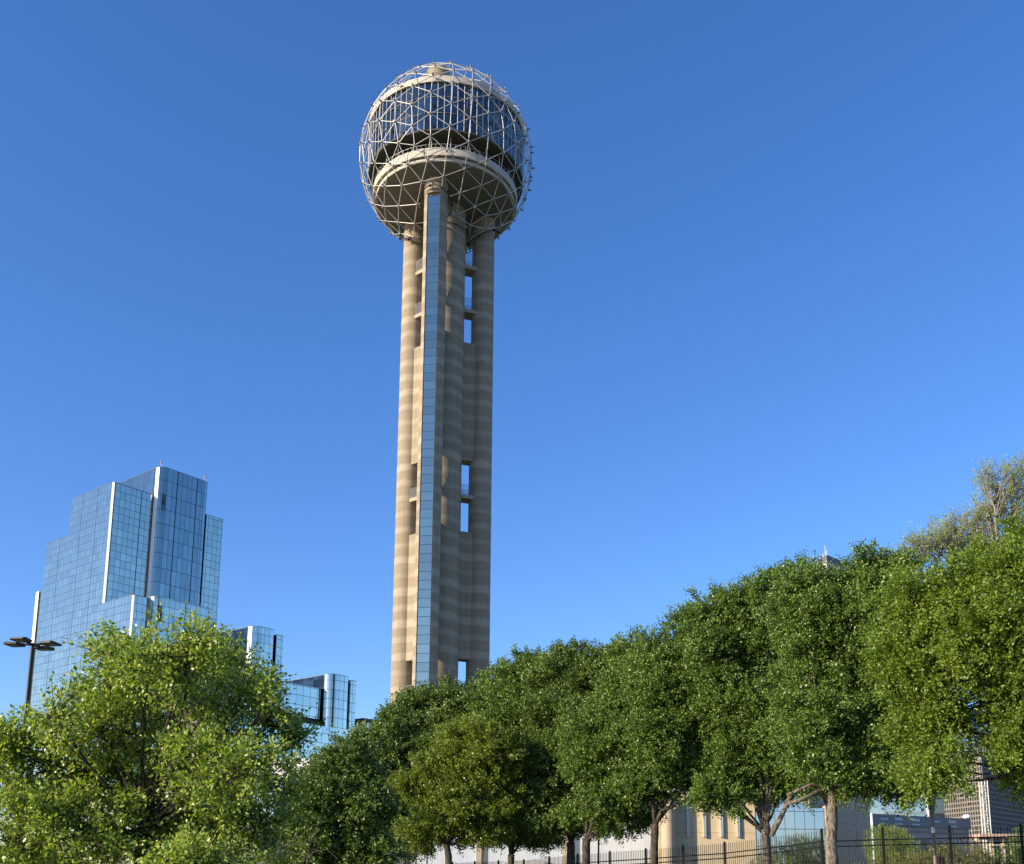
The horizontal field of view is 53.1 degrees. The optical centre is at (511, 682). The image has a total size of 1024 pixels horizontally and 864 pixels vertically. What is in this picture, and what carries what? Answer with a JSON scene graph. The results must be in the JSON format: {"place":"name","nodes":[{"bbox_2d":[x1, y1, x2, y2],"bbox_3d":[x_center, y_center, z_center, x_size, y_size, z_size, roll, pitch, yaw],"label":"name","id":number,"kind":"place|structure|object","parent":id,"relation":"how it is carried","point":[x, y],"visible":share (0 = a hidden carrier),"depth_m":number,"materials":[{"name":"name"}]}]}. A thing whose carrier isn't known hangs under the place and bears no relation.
{"place":"outdoors","nodes":[
{"label":"outdoors","id":0,"kind":"place"},
{"bbox_2d":[0,0,1023,845],"label":"sky","id":1,"kind":"structure","parent":0,"point":[759,275],"materials":[{"name":"blue"}]},
{"bbox_3d":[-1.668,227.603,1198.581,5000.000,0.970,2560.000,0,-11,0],"label":"ground","id":2,"kind":"structure","parent":0,"visible":0},
{"bbox_2d":[3,637,61,836],"bbox_3d":[-18.230,3.023,38.076,1.838,9.224,1.838,8,-13,-36],"label":"parking lot light","id":3,"kind":"object","parent":2,"relation":"on","point":[22,641],"visible":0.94,"depth_m":38.71,"materials":[{"name":"black paint"}]},
{"bbox_2d":[0,600,325,863],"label":"leafy tree","id":4,"kind":"object","parent":2,"relation":"on","point":[167,827],"visible":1,"depth_m":19.13,"materials":[{"name":"green plant"}]},
{"bbox_2d":[18,461,355,863],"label":"glass hotel","id":5,"kind":"structure","parent":2,"relation":"on","point":[127,553],"depth_m":286.23,"materials":[{"name":"blue glass"}]},
{"bbox_2d":[157,815,332,863],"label":"bare bush","id":6,"kind":"object","parent":2,"relation":"on","point":[285,848],"visible":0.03,"depth_m":29.41,"materials":[{"name":"plant"}]},
{"bbox_2d":[194,759,309,863],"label":"stone podium","id":7,"kind":"object","parent":2,"relation":"on","point":[280,772],"depth_m":178.10,"materials":[{"name":"beige stone"}]},
{"bbox_2d":[261,719,414,863],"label":"live oak","id":8,"kind":"object","parent":2,"relation":"on","point":[351,806],"visible":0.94,"depth_m":34.87,"materials":[{"name":"green plant"}]},
{"bbox_2d":[355,718,375,726],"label":"building","id":9,"kind":"structure","parent":2,"relation":"on","point":[363,719],"depth_m":255.04,"materials":[{"name":"blue glass"}]},
{"bbox_2d":[347,714,435,863],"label":"live oak","id":10,"kind":"object","parent":2,"relation":"on","point":[388,754],"visible":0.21,"depth_m":52.62,"materials":[{"name":"green plant"}]},
{"bbox_2d":[387,836,455,863],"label":"bare bush","id":11,"kind":"object","parent":2,"relation":"on","point":[415,856],"visible":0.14,"depth_m":50.85,"materials":[{"name":"plant"}]},
{"bbox_2d":[367,670,479,863],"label":"live oak","id":12,"kind":"object","parent":2,"relation":"on","point":[423,709],"visible":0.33,"depth_m":54.45,"materials":[{"name":"green plant"}]},
{"bbox_2d":[357,60,534,702],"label":"observation tower","id":13,"kind":"structure","parent":2,"relation":"on","point":[446,161],"depth_m":202.60,"materials":[{"name":"concrete"}]},
{"bbox_2d":[381,709,533,863],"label":"live oak","id":14,"kind":"object","parent":2,"relation":"on","point":[464,777],"visible":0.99,"depth_m":45.45,"materials":[{"name":"green plant"}]},
{"bbox_2d":[455,642,567,863],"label":"live oak","id":15,"kind":"object","parent":2,"relation":"on","point":[499,693],"visible":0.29,"depth_m":49.52,"materials":[{"name":"green plant"}]},
{"bbox_2d":[390,823,650,863],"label":"white warehouse","id":16,"kind":"structure","parent":2,"relation":"on","point":[489,855],"depth_m":84.85,"materials":[{"name":"metal"}]},
{"bbox_2d":[502,860,552,863],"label":"white van","id":17,"kind":"object","parent":2,"relation":"on","point":[531,862],"visible":0.44,"depth_m":61.17,"materials":[{"name":"metal"}]},
{"bbox_2d":[506,634,624,863],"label":"live oak","id":18,"kind":"object","parent":2,"relation":"on","point":[559,672],"visible":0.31,"depth_m":46.79,"materials":[{"name":"green plant"}]},
{"bbox_2d":[598,841,599,863],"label":"maroon pole","id":19,"kind":"object","parent":2,"relation":"on","point":[598,853],"visible":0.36,"depth_m":59.16,"materials":[{"name":"metal"}]},
{"bbox_2d":[550,624,669,863],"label":"live oak","id":20,"kind":"object","parent":2,"relation":"on","point":[588,757],"visible":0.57,"depth_m":43.88,"materials":[{"name":"green plant"}]},
{"bbox_2d":[600,623,742,863],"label":"live oak","id":21,"kind":"object","parent":2,"relation":"on","point":[653,683],"visible":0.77,"depth_m":42.34,"materials":[{"name":"green plant"}]},
{"bbox_2d":[452,823,1023,863],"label":"steel picket fence","id":22,"kind":"object","parent":2,"relation":"on","point":[768,848],"visible":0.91,"depth_m":38.12,"materials":[{"name":"black metal"}]},
{"bbox_2d":[654,550,826,863],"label":"live oak","id":23,"kind":"object","parent":2,"relation":"on","point":[724,639],"visible":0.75,"depth_m":41.30,"materials":[{"name":"green plant"}]},
{"bbox_2d":[658,785,871,863],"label":"exhibition hall","id":24,"kind":"structure","parent":2,"relation":"on","point":[684,827],"depth_m":74.50,"materials":[{"name":"beige concrete"}]},
{"bbox_2d":[749,840,811,863],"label":"green shrub","id":25,"kind":"object","parent":2,"relation":"on","point":[791,856],"visible":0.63,"depth_m":43.08,"materials":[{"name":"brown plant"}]},
{"bbox_2d":[813,549,849,570],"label":"distant skyscraper","id":26,"kind":"structure","parent":2,"relation":"on","point":[826,557],"depth_m":944.27,"materials":[{"name":"white paint"}]},
{"bbox_2d":[743,538,935,863],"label":"live oak","id":27,"kind":"object","parent":2,"relation":"on","point":[835,740],"visible":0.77,"depth_m":32.79,"materials":[{"name":"green plant"}]},
{"bbox_2d":[851,845,932,863],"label":"olive shrub","id":28,"kind":"object","parent":2,"relation":"on","point":[911,859],"visible":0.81,"depth_m":41.34,"materials":[{"name":"green plant"}]},
{"bbox_2d":[862,821,929,863],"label":"round shrub","id":29,"kind":"object","parent":2,"relation":"on","point":[886,836],"visible":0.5,"depth_m":64.94,"materials":[{"name":"green plant"}]},
{"bbox_2d":[870,794,944,817],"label":"pale glass building","id":30,"kind":"structure","parent":2,"relation":"on","point":[939,811],"depth_m":117.55,"materials":[{"name":"glass"}]},
{"bbox_2d":[870,813,970,863],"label":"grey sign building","id":31,"kind":"structure","parent":2,"relation":"on","point":[916,822],"depth_m":103.06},
{"bbox_2d":[921,840,929,852],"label":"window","id":32,"kind":"structure","parent":31,"relation":"in","point":[924,847],"depth_m":102.92,"materials":[{"name":"grey glass"}]},
{"bbox_2d":[926,795,936,863],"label":"park lamp","id":33,"kind":"object","parent":2,"relation":"on","point":[933,838],"visible":0.37,"depth_m":36.13,"materials":[{"name":"metal"}]},
{"bbox_2d":[853,511,1023,819],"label":"tree","id":34,"kind":"object","parent":2,"relation":"on","point":[933,650],"visible":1,"depth_m":24.06,"materials":[{"name":"green plant"}]},
{"bbox_2d":[937,857,944,863],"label":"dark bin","id":35,"kind":"object","parent":2,"relation":"on","point":[941,860],"visible":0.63,"depth_m":39.83,"materials":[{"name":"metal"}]},
{"bbox_2d":[891,445,1023,724],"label":"sprouting tree","id":36,"kind":"object","parent":2,"relation":"on","point":[942,540],"visible":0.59,"depth_m":47.95,"materials":[{"name":"green plant"}]},
{"bbox_2d":[908,838,1007,863],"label":"olive shrub","id":37,"kind":"object","parent":2,"relation":"on","point":[965,855],"visible":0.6,"depth_m":41.97,"materials":[{"name":"green plant"}]},
{"bbox_2d":[949,717,992,757],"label":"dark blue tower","id":38,"kind":"structure","parent":2,"relation":"on","point":[965,739],"depth_m":423.77,"materials":[{"name":"blue glass"}]},
{"bbox_2d":[969,834,973,862],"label":"brown post","id":39,"kind":"object","parent":2,"relation":"on","point":[971,846],"visible":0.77,"depth_m":42.48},
{"bbox_2d":[941,753,1023,861],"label":"grid office block","id":40,"kind":"structure","parent":2,"relation":"on","point":[1002,814],"depth_m":307.05,"materials":[{"name":"concrete"}]},
{"bbox_2d":[979,778,991,859],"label":"lattice mast","id":41,"kind":"object","parent":2,"relation":"on","point":[983,799],"visible":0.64,"depth_m":149.18,"materials":[{"name":"white metal"}]},
{"bbox_2d":[955,834,1023,863],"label":"salmon canopy","id":42,"kind":"object","parent":2,"relation":"on","point":[989,839],"visible":0.34,"depth_m":85.45,"materials":[{"name":"paint"}]},
{"bbox_2d":[984,824,1023,863],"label":"green shrub","id":43,"kind":"object","parent":2,"relation":"on","point":[1019,858],"visible":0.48,"depth_m":43.17,"materials":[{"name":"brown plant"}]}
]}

